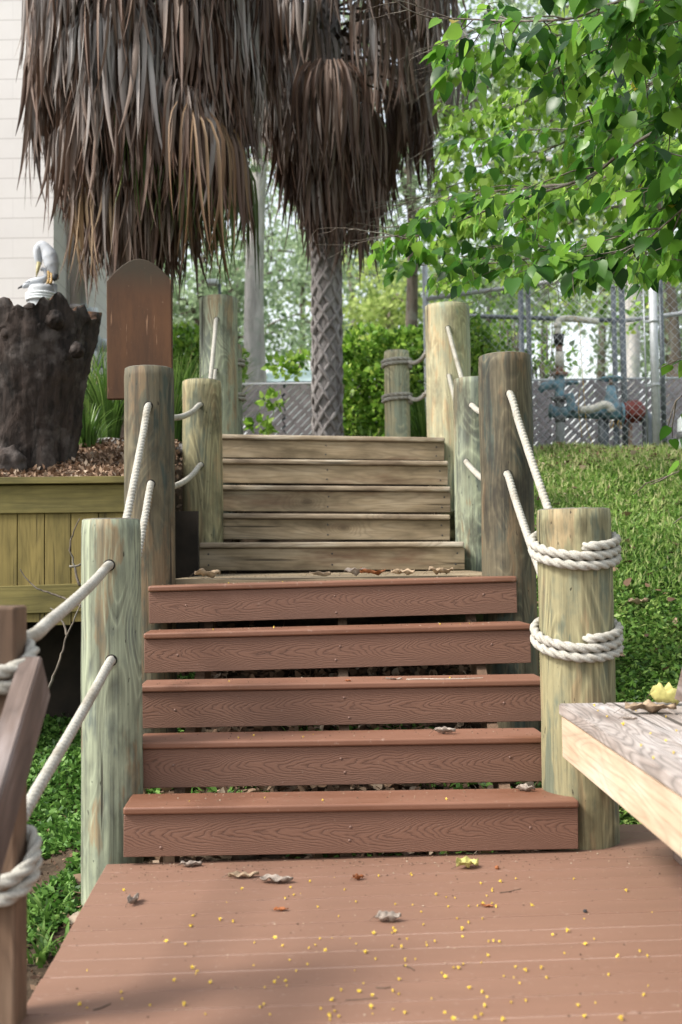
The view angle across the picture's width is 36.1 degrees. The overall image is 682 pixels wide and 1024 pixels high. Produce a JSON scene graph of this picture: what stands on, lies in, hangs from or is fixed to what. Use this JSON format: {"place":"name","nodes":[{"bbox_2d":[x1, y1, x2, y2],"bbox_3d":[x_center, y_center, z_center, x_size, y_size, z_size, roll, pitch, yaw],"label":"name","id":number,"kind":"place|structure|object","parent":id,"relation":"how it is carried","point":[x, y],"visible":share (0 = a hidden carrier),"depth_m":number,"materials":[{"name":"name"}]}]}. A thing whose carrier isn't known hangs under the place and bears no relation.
{"place":"outdoors","nodes":[
{"label":"outdoors","id":0,"kind":"place"},
{"bbox_2d":[0,437,178,476],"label":"planter ground","id":1,"kind":"structure","parent":0,"point":[100,463],"depth_m":6.17,"materials":[{"name":"brown plant"}]},
{"bbox_2d":[0,292,101,474],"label":"tree stump","id":2,"kind":"object","parent":1,"relation":"on","point":[47,348],"visible":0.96,"depth_m":5.86,"materials":[{"name":"brown wood"}]},
{"bbox_2d":[17,241,58,304],"bbox_3d":[-2.436,-1.700,8.494,0.282,1.001,0.257,-3,-3,39],"label":"bird statue","id":3,"kind":"object","parent":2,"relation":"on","point":[36,286],"visible":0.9,"depth_m":8.46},
{"bbox_2d":[79,397,120,447],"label":"grass clump","id":4,"kind":"object","parent":1,"relation":"on","point":[90,430],"visible":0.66,"depth_m":6.73,"materials":[{"name":"green plant"}]},
{"bbox_2d":[83,344,185,438],"bbox_3d":[-1.685,-0.903,7.644,1.207,0.837,1.263,-1,-3,0],"label":"grass clump","id":5,"kind":"object","parent":1,"relation":"on","point":[97,397],"visible":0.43,"depth_m":7.53,"materials":[{"name":"green plant"}]},
{"bbox_2d":[27,453,681,1002],"bbox_3d":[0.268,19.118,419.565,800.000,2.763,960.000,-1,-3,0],"label":"ground","id":6,"kind":"structure","parent":0,"point":[49,867],"depth_m":5.69,"materials":[{"name":"soil"}]},
{"bbox_2d":[0,605,49,1023],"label":"stair rail section","id":7,"kind":"object","parent":6,"relation":"on","point":[24,704],"visible":1,"depth_m":2.25,"materials":[{"name":"brown wood"}]},
{"bbox_2d":[27,920,66,967],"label":"grass clump","id":8,"kind":"object","parent":6,"relation":"on","point":[39,955],"visible":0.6,"depth_m":3.40,"materials":[{"name":"green plant"}]},
{"bbox_2d":[32,920,69,955],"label":"grass clump","id":9,"kind":"object","parent":6,"relation":"on","point":[66,933],"visible":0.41,"depth_m":3.44,"materials":[{"name":"green plant"}]},
{"bbox_2d":[27,892,80,927],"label":"grass clump","id":10,"kind":"object","parent":6,"relation":"on","point":[39,905],"visible":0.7,"depth_m":3.63,"materials":[{"name":"green plant"}]},
{"bbox_2d":[0,0,108,377],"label":"block building","id":11,"kind":"structure","parent":6,"relation":"on","point":[22,233],"depth_m":10.37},
{"bbox_2d":[80,304,98,311],"bbox_3d":[-2.720,-1.899,11.232,0.210,0.631,0.270,-1,-3,0],"label":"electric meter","id":12,"kind":"object","parent":11,"relation":"attached to","point":[89,308],"visible":0.2,"depth_m":11.19,"materials":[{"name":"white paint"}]},
{"bbox_2d":[91,351,97,375],"bbox_3d":[-2.713,-1.422,11.161,0.210,0.631,0.270,-1,-3,0],"label":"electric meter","id":13,"kind":"object","parent":11,"relation":"attached to","point":[95,354],"visible":0.08,"depth_m":11.16,"materials":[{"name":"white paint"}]},
{"bbox_2d":[92,336,106,367],"bbox_3d":[-2.717,-1.655,11.772,0.210,0.631,0.270,-1,-3,0],"label":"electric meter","id":14,"kind":"object","parent":11,"relation":"attached to","point":[101,340],"visible":0.29,"depth_m":11.72,"materials":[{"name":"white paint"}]},
{"bbox_2d":[83,341,106,417],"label":"grass clump","id":15,"kind":"object","parent":6,"relation":"on","point":[100,363],"visible":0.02,"depth_m":8.19,"materials":[{"name":"green plant"}]},
{"bbox_2d":[0,476,199,722],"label":"planter wall","id":16,"kind":"structure","parent":6,"relation":"on","point":[40,517],"depth_m":5.20,"materials":[{"name":"brown wood"}]},
{"bbox_2d":[20,518,80,690],"bbox_3d":[-1.374,0.434,5.003,0.387,0.818,0.252,-1,-3,0],"label":"dead vine","id":17,"kind":"object","parent":16,"relation":"attached to","point":[73,565],"visible":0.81,"depth_m":5.06,"materials":[{"name":"brown plant"}]},
{"bbox_2d":[27,674,186,990],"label":"soil litter","id":18,"kind":"object","parent":6,"relation":"on","point":[33,987],"visible":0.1,"depth_m":3.84,"materials":[{"name":"brown plant"}]},
{"bbox_2d":[27,672,195,945],"bbox_3d":[-1.824,1.173,4.198,2.198,1.010,3.597,-1,-3,0],"label":"ground cover","id":19,"kind":"object","parent":6,"relation":"on","point":[59,835],"visible":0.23,"depth_m":4.47,"materials":[{"name":"green plant"}]},
{"bbox_2d":[81,518,143,906],"bbox_3d":[-0.810,0.950,3.712,0.223,1.856,0.222,-1,-3,0],"label":"round post","id":20,"kind":"object","parent":6,"relation":"on","point":[111,754],"visible":0.66,"depth_m":3.64,"materials":[{"name":"beige wood"}]},
{"bbox_2d":[90,346,196,383],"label":"grass clump","id":21,"kind":"object","parent":6,"relation":"on","point":[106,358],"visible":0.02,"depth_m":8.39,"materials":[{"name":"green plant"}]},
{"bbox_2d":[124,365,176,733],"bbox_3d":[-0.875,0.429,4.806,0.242,2.194,0.243,-1,-3,0],"label":"round post","id":22,"kind":"object","parent":6,"relation":"on","point":[153,385],"visible":0.39,"depth_m":4.74,"materials":[{"name":"brown wood"}]},
{"bbox_2d":[0,317,244,694],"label":"handrail rope","id":23,"kind":"object","parent":22,"relation":"attached to","point":[44,626],"visible":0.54,"depth_m":3.23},
{"bbox_2d":[0,369,245,906],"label":"handrail rope","id":24,"kind":"object","parent":22,"relation":"attached to","point":[21,879],"visible":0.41,"depth_m":2.69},
{"bbox_2d":[107,259,172,399],"bbox_3d":[-0.966,-0.878,5.030,0.311,0.677,0.038,-1,-3,0],"label":"sign board","id":25,"kind":"object","parent":22,"relation":"attached to","point":[139,312],"visible":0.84,"depth_m":5.01,"materials":[{"name":"brown wood"}]},
{"bbox_2d":[120,437,181,510],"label":"bed litter","id":26,"kind":"object","parent":6,"relation":"on","point":[179,467],"depth_m":7.33,"materials":[{"name":"brown plant"}]},
{"bbox_2d":[15,0,287,437],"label":"cabbage palm","id":27,"kind":"object","parent":6,"relation":"on","point":[139,121],"visible":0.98,"depth_m":7.62,"materials":[{"name":"brown plant"}]},
{"bbox_2d":[176,443,181,457],"bbox_3d":[-1.154,-0.441,7.629,0.314,0.112,0.213,-1,-3,0],"label":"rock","id":28,"kind":"object","parent":6,"relation":"on","point":[180,449],"visible":0.09,"depth_m":7.54,"materials":[{"name":"grey stone"}]},
{"bbox_2d":[182,378,223,575],"bbox_3d":[-0.891,0.030,6.756,0.264,1.765,0.264,-1,-3,0],"label":"round post","id":29,"kind":"object","parent":6,"relation":"on","point":[202,443],"visible":0.49,"depth_m":6.67,"materials":[{"name":"beige wood"}]},
{"bbox_2d":[174,346,247,442],"bbox_3d":[-1.323,-0.867,7.937,1.094,0.762,1.088,-2,-3,20],"label":"grass clump","id":30,"kind":"object","parent":6,"relation":"on","point":[177,411],"visible":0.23,"depth_m":7.84,"materials":[{"name":"green plant"}]},
{"bbox_2d":[173,320,252,411],"bbox_3d":[-1.689,-1.155,11.585,1.417,1.896,1.339,-1,-3,0],"label":"shrub","id":31,"kind":"object","parent":6,"relation":"on","point":[190,334],"visible":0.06,"depth_m":11.37,"materials":[{"name":"green plant"}]},
{"bbox_2d":[206,279,220,293],"bbox_3d":[-1.576,-1.554,13.058,0.180,2.709,0.150,-1,-3,0],"label":"flood light","id":32,"kind":"object","parent":6,"relation":"on","point":[211,282],"visible":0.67,"depth_m":13.05,"materials":[{"name":"white paint"}]},
{"bbox_2d":[199,294,239,512],"bbox_3d":[-0.923,-0.732,7.941,0.306,1.795,0.304,-1,-3,0],"label":"round post","id":33,"kind":"object","parent":6,"relation":"on","point":[223,308],"visible":0.5,"depth_m":7.84,"materials":[{"name":"beige wood"}]},
{"bbox_2d":[173,333,270,397],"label":"grass clump","id":34,"kind":"object","parent":6,"relation":"on","point":[193,372],"visible":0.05,"depth_m":8.64,"materials":[{"name":"green plant"}]},
{"bbox_2d":[177,352,284,416],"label":"grass clump","id":35,"kind":"object","parent":6,"relation":"on","point":[242,379],"visible":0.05,"depth_m":9.44,"materials":[{"name":"green plant"}]},
{"bbox_2d":[164,190,310,378],"bbox_3d":[-3.270,-3.682,24.195,6.641,8.422,4.796,-1,-3,0],"label":"background tree","id":36,"kind":"object","parent":6,"relation":"on","point":[190,313],"visible":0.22,"depth_m":24.18,"materials":[{"name":"green plant"}]},
{"bbox_2d":[238,344,242,434],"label":"round post","id":37,"kind":"object","parent":6,"relation":"on","point":[240,401],"visible":0.12,"depth_m":8.90,"materials":[{"name":"brown wood"}]},
{"bbox_2d":[174,199,343,372],"bbox_3d":[-3.181,-4.384,30.273,6.762,10.363,5.558,-1,-3,0],"label":"background tree","id":38,"kind":"object","parent":6,"relation":"on","point":[273,328],"visible":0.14,"depth_m":30.25,"materials":[{"name":"green plant"}]},
{"bbox_2d":[244,369,311,434],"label":"distant house","id":39,"kind":"structure","parent":6,"relation":"on","point":[307,377],"depth_m":24.46,"materials":[{"name":"white paint"}]},
{"bbox_2d":[65,620,540,925],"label":"under stair litter","id":40,"kind":"object","parent":6,"relation":"on","point":[463,669],"visible":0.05,"depth_m":4.98,"materials":[{"name":"brown plant"}]},
{"bbox_2d":[213,148,401,367],"bbox_3d":[-1.262,-5.976,33.404,6.416,13.748,5.769,0,-3,-24],"label":"background tree","id":41,"kind":"object","parent":6,"relation":"on","point":[300,284],"visible":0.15,"depth_m":32.90,"materials":[{"name":"green plant"}]},
{"bbox_2d":[175,571,481,590],"bbox_3d":[0.003,0.433,5.668,1.607,0.190,1.723,-1,-3,0],"label":"wooden landing","id":42,"kind":"object","parent":6,"relation":"on","point":[239,578],"visible":0.48,"depth_m":4.91,"materials":[{"name":"brown wood"}]},
{"bbox_2d":[194,568,219,577],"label":"dry leaf","id":43,"kind":"object","parent":42,"relation":"on","point":[210,574],"visible":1,"depth_m":5.07,"materials":[{"name":"brown plant"}]},
{"bbox_2d":[305,571,330,575],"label":"dry leaf","id":44,"kind":"object","parent":42,"relation":"on","point":[321,573],"visible":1,"depth_m":5.08,"materials":[{"name":"brown plant"}]},
{"bbox_2d":[339,567,365,575],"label":"dry leaf","id":45,"kind":"object","parent":42,"relation":"on","point":[354,571],"visible":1,"depth_m":5.08,"materials":[{"name":"grey plant"}]},
{"bbox_2d":[354,567,384,575],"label":"dry leaf","id":46,"kind":"object","parent":42,"relation":"on","point":[377,572],"visible":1,"depth_m":5.07,"materials":[{"name":"brown plant"}]},
{"bbox_2d":[386,568,414,574],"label":"dry leaf","id":47,"kind":"object","parent":42,"relation":"on","point":[407,571],"visible":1,"depth_m":5.08,"materials":[{"name":"beige plant"}]},
{"bbox_2d":[427,566,453,574],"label":"dry leaf","id":48,"kind":"object","parent":42,"relation":"on","point":[440,570],"visible":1,"depth_m":5.08,"materials":[{"name":"beige plant"}]},
{"bbox_2d":[239,458,417,460],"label":"platform","id":49,"kind":"structure","parent":6,"relation":"on","point":[303,459],"depth_m":8.97,"materials":[{"name":"brown wood"}]},
{"bbox_2d":[199,434,464,573],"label":"wooden staircase","id":50,"kind":"structure","parent":6,"relation":"on","point":[370,460],"depth_m":7.06,"materials":[{"name":"brown wood"}]},
{"bbox_2d":[145,722,541,858],"bbox_3d":[0.045,1.124,4.427,2.025,0.559,1.513,-1,-3,0],"label":"under stair cover","id":51,"kind":"object","parent":6,"relation":"on","point":[459,785],"visible":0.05,"depth_m":4.43,"materials":[{"name":"green plant"}]},
{"bbox_2d":[265,174,441,368],"bbox_3d":[0.102,-4.428,28.482,6.402,10.193,5.443,0,-3,-17],"label":"background tree","id":52,"kind":"object","parent":6,"relation":"on","point":[350,286],"visible":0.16,"depth_m":27.95,"materials":[{"name":"green plant"}]},
{"bbox_2d":[345,420,384,436],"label":"grass clump","id":53,"kind":"object","parent":6,"relation":"on","point":[381,434],"visible":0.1,"depth_m":9.67,"materials":[{"name":"green plant"}]},
{"bbox_2d":[248,0,482,435],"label":"cabbage palm","id":54,"kind":"object","parent":6,"relation":"on","point":[340,159],"visible":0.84,"depth_m":9.28,"materials":[{"name":"brown plant"}]},
{"bbox_2d":[243,333,361,434],"bbox_3d":[-0.410,-1.286,10.667,1.266,1.070,0.345,-1,-3,0],"label":"vine","id":55,"kind":"object","parent":54,"relation":"attached to","point":[269,429],"visible":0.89,"depth_m":10.62,"materials":[{"name":"green plant"}]},
{"bbox_2d":[286,230,471,376],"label":"background tree","id":56,"kind":"object","parent":6,"relation":"on","point":[384,312],"visible":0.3,"depth_m":23.48,"materials":[{"name":"green plant"}]},
{"bbox_2d":[342,321,424,436],"bbox_3d":[0.708,-1.125,10.806,1.952,1.704,1.146,-1,-3,0],"label":"hedge","id":57,"kind":"object","parent":6,"relation":"on","point":[365,372],"visible":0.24,"depth_m":10.59,"materials":[{"name":"green plant"}]},
{"bbox_2d":[98,377,681,447],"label":"slatted fence","id":58,"kind":"object","parent":6,"relation":"on","point":[303,423],"visible":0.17,"depth_m":11.25,"materials":[{"name":"metal"}]},
{"bbox_2d":[384,349,410,460],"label":"round post","id":59,"kind":"object","parent":6,"relation":"on","point":[397,418],"visible":0.48,"depth_m":8.86,"materials":[{"name":"beige wood"}]},
{"bbox_2d":[244,0,554,434],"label":"oak tree","id":60,"kind":"object","parent":6,"relation":"on","point":[254,343],"depth_m":14.03,"materials":[{"name":"grey plant"}]},
{"bbox_2d":[188,0,631,343],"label":"oak tree","id":61,"kind":"object","parent":6,"relation":"on","point":[411,297],"visible":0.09,"depth_m":15.07,"materials":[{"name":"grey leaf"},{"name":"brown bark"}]},
{"bbox_2d":[425,301,470,511],"bbox_3d":[0.824,-0.666,7.936,0.348,1.813,0.349,-1,-3,0],"label":"round post","id":62,"kind":"object","parent":6,"relation":"on","point":[440,361],"visible":0.45,"depth_m":7.82,"materials":[{"name":"beige wood"}]},
{"bbox_2d":[381,326,621,570],"bbox_3d":[0.725,-0.579,6.342,0.439,1.806,5.471,-1,-3,-3],"label":"handrail rope","id":63,"kind":"object","parent":62,"relation":"attached to","point":[536,550],"visible":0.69,"depth_m":3.68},
{"bbox_2d":[342,178,553,367],"bbox_3d":[2.827,-4.632,30.033,6.561,10.655,5.432,-2,-3,16],"label":"background tree","id":64,"kind":"object","parent":6,"relation":"on","point":[424,243],"visible":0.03,"depth_m":29.58,"materials":[{"name":"green plant"}]},
{"bbox_2d":[383,339,548,414],"bbox_3d":[1.074,-0.999,9.135,1.469,1.102,1.473,-3,-4,44],"label":"shrub","id":65,"kind":"object","parent":6,"relation":"on","point":[476,372],"visible":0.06,"depth_m":8.87,"materials":[{"name":"green plant"}]},
{"bbox_2d":[453,376,481,571],"bbox_3d":[0.875,0.009,6.805,0.275,1.762,0.278,-1,-3,0],"label":"round post","id":66,"kind":"object","parent":6,"relation":"on","point":[467,488],"visible":0.38,"depth_m":6.71,"materials":[{"name":"beige wood"}]},
{"bbox_2d":[470,313,515,375],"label":"shrub","id":67,"kind":"object","parent":6,"relation":"on","point":[485,336],"visible":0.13,"depth_m":9.63,"materials":[{"name":"green plant"}]},
{"bbox_2d":[307,0,681,523],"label":"leafy tree","id":68,"kind":"object","parent":6,"relation":"on","point":[611,168],"visible":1,"depth_m":4.74,"materials":[{"name":"green plant"}]},
{"bbox_2d":[344,172,647,396],"bbox_3d":[3.842,-3.829,26.093,7.441,8.678,5.671,-2,-3,20],"label":"background tree","id":69,"kind":"object","parent":6,"relation":"on","point":[500,304],"visible":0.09,"depth_m":25.55,"materials":[{"name":"green plant"}]},
{"bbox_2d":[478,351,539,730],"bbox_3d":[0.784,0.385,4.866,0.260,2.242,0.258,-1,-3,0],"label":"round post","id":70,"kind":"object","parent":6,"relation":"on","point":[503,542],"visible":0.53,"depth_m":4.79,"materials":[{"name":"brown wood"}]},
{"bbox_2d":[365,0,677,444],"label":"oak tree","id":71,"kind":"object","parent":6,"relation":"on","point":[634,349],"visible":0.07,"depth_m":13.64,"materials":[{"name":"grey plant"}]},
{"bbox_2d":[461,98,605,412],"bbox_3d":[6.221,-6.104,32.280,6.303,13.710,5.960,2,-3,-43],"label":"background tree","id":72,"kind":"object","parent":6,"relation":"on","point":[533,289],"visible":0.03,"depth_m":32.04,"materials":[{"name":"green plant"}]},
{"bbox_2d":[435,256,663,444],"bbox_3d":[2.484,-1.630,11.958,2.769,2.755,1.621,-1,-3,0],"label":"tree","id":73,"kind":"object","parent":6,"relation":"on","point":[538,338],"visible":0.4,"depth_m":11.97,"materials":[{"name":"green plant"}]},
{"bbox_2d":[422,251,681,447],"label":"chain link enclosure","id":74,"kind":"object","parent":6,"relation":"on","point":[654,316],"visible":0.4,"depth_m":9.02,"materials":[{"name":"metal"}]},
{"bbox_2d":[470,0,681,436],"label":"oak tree","id":75,"kind":"object","parent":6,"relation":"on","point":[676,354],"visible":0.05,"depth_m":14.59,"materials":[{"name":"green plant"}]},
{"bbox_2d":[538,315,652,447],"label":"backflow pipes","id":76,"kind":"object","parent":6,"relation":"on","point":[608,404],"visible":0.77,"depth_m":9.70,"materials":[{"name":"blue metal"}]},
{"bbox_2d":[516,105,681,439],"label":"background tree","id":77,"kind":"object","parent":6,"relation":"on","point":[602,345],"visible":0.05,"depth_m":27.28,"materials":[{"name":"green plant"}]},
{"bbox_2d":[542,200,681,439],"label":"background tree","id":78,"kind":"object","parent":6,"relation":"on","point":[666,332],"visible":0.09,"depth_m":24.19,"materials":[{"name":"green plant"}]},
{"bbox_2d":[574,290,681,411],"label":"background tree","id":79,"kind":"object","parent":6,"relation":"on","point":[607,356],"visible":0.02,"depth_m":29.45,"materials":[{"name":"green plant"}]},
{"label":"deck joists","id":80,"kind":"structure","parent":6,"relation":"on","visible":0},
{"bbox_2d":[21,824,681,1023],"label":"deck","id":81,"kind":"structure","parent":80,"relation":"on","point":[561,905],"depth_m":2.73,"materials":[{"name":"brown wood"}]},
{"bbox_2d":[125,893,138,906],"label":"dry leaf","id":82,"kind":"object","parent":81,"relation":"on","point":[132,900],"visible":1,"depth_m":3.06,"materials":[{"name":"grey plant"}]},
{"bbox_2d":[175,860,201,866],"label":"dry leaf","id":83,"kind":"object","parent":81,"relation":"on","point":[190,863],"visible":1,"depth_m":3.42,"materials":[{"name":"grey plant"}]},
{"bbox_2d":[221,871,258,877],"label":"dry leaf","id":84,"kind":"object","parent":81,"relation":"on","point":[239,874],"visible":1,"depth_m":3.30,"materials":[{"name":"brown plant"}]},
{"bbox_2d":[255,874,292,882],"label":"dry leaf","id":85,"kind":"object","parent":81,"relation":"on","point":[276,878],"visible":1,"depth_m":3.24,"materials":[{"name":"grey plant"}]},
{"bbox_2d":[123,576,578,862],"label":"composite staircase","id":86,"kind":"structure","parent":81,"relation":"on","point":[347,823],"depth_m":4.02,"materials":[{"name":"brown wood"}]},
{"bbox_2d":[433,726,455,733],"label":"dry leaf","id":87,"kind":"object","parent":86,"relation":"on","point":[444,729],"visible":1,"depth_m":3.87,"materials":[{"name":"grey plant"}]},
{"bbox_2d":[406,677,482,679],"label":"twig","id":88,"kind":"object","parent":86,"relation":"on","point":[432,678],"visible":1,"depth_m":4.13,"materials":[{"name":"brown wood"}]},
{"bbox_2d":[513,783,534,790],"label":"dry leaf","id":89,"kind":"object","parent":86,"relation":"on","point":[524,787],"visible":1,"depth_m":3.66,"materials":[{"name":"grey plant"}]},
{"bbox_2d":[31,866,681,1023],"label":"flower petals","id":90,"kind":"object","parent":81,"relation":"on","point":[393,965],"visible":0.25,"depth_m":2.59,"materials":[{"name":"yellow plant"}]},
{"bbox_2d":[350,873,363,879],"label":"dry leaf","id":91,"kind":"object","parent":81,"relation":"on","point":[356,876],"visible":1,"depth_m":3.26,"materials":[{"name":"brown plant"}]},
{"bbox_2d":[41,570,680,1022],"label":"deck crumbs","id":92,"kind":"object","parent":81,"relation":"on","point":[363,862],"visible":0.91,"depth_m":3.41,"materials":[{"name":"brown plant"}]},
{"bbox_2d":[373,910,400,921],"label":"dry leaf","id":93,"kind":"object","parent":81,"relation":"on","point":[391,916],"visible":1,"depth_m":2.88,"materials":[{"name":"grey plant"}]},
{"bbox_2d":[451,856,478,868],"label":"flower","id":94,"kind":"object","parent":81,"relation":"on","point":[467,861],"visible":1,"depth_m":3.37,"materials":[{"name":"yellow plant"}]},
{"bbox_2d":[536,507,619,850],"bbox_3d":[0.843,0.870,3.704,0.266,1.768,0.269,-1,-3,0],"label":"round post","id":95,"kind":"object","parent":81,"relation":"on","point":[575,606],"visible":0.41,"depth_m":3.61,"materials":[{"name":"beige wood"}]},
{"bbox_2d":[381,374,623,662],"bbox_3d":[0.730,-0.251,6.328,0.440,1.780,5.471,-1,-3,-3],"label":"handrail rope","id":96,"kind":"object","parent":95,"relation":"attached to","point":[613,648],"visible":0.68,"depth_m":3.63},
{"bbox_2d":[559,669,681,865],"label":"bench","id":97,"kind":"object","parent":81,"relation":"on","point":[612,758],"visible":0.84,"depth_m":2.81,"materials":[{"name":"brown wood"}]},
{"bbox_2d":[614,699,676,712],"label":"dry leaf","id":98,"kind":"object","parent":97,"relation":"on","point":[648,705],"visible":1,"depth_m":3.21,"materials":[{"name":"brown plant"}]},
{"bbox_2d":[643,682,679,704],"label":"flower","id":99,"kind":"object","parent":97,"relation":"on","point":[659,693],"visible":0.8,"depth_m":3.39,"materials":[{"name":"yellow plant"}]},
{"bbox_2d":[375,371,426,436],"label":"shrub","id":100,"kind":"object","parent":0,"point":[420,424],"visible":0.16,"depth_m":9.60,"materials":[{"name":"green plant"}]},
{"bbox_2d":[164,0,681,446],"label":"sky","id":101,"kind":"structure","parent":0,"point":[583,342],"materials":[{"name":"white"}]},
{"bbox_2d":[534,440,681,824],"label":"lawn","id":102,"kind":"structure","parent":0,"point":[631,647],"depth_m":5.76,"materials":[{"name":"green plant"}]},
{"bbox_2d":[535,442,679,824],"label":"lawn leaf litter","id":103,"kind":"object","parent":102,"relation":"on","point":[626,582],"visible":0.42,"depth_m":6.78,"materials":[{"name":"plant"}]},
{"bbox_2d":[543,444,679,467],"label":"grass","id":104,"kind":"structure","parent":102,"relation":"on","point":[551,447],"depth_m":8.01,"materials":[{"name":"green plant"}]},
{"bbox_2d":[624,598,647,604],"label":"dry leaf","id":105,"kind":"object","parent":102,"relation":"on","point":[637,601],"visible":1,"depth_m":5.57,"materials":[{"name":"brown plant"}]},
{"bbox_2d":[677,417,681,448],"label":"white bucket","id":106,"kind":"object","parent":102,"relation":"on","point":[679,427],"visible":0.68,"depth_m":8.30,"materials":[{"name":"paint"}]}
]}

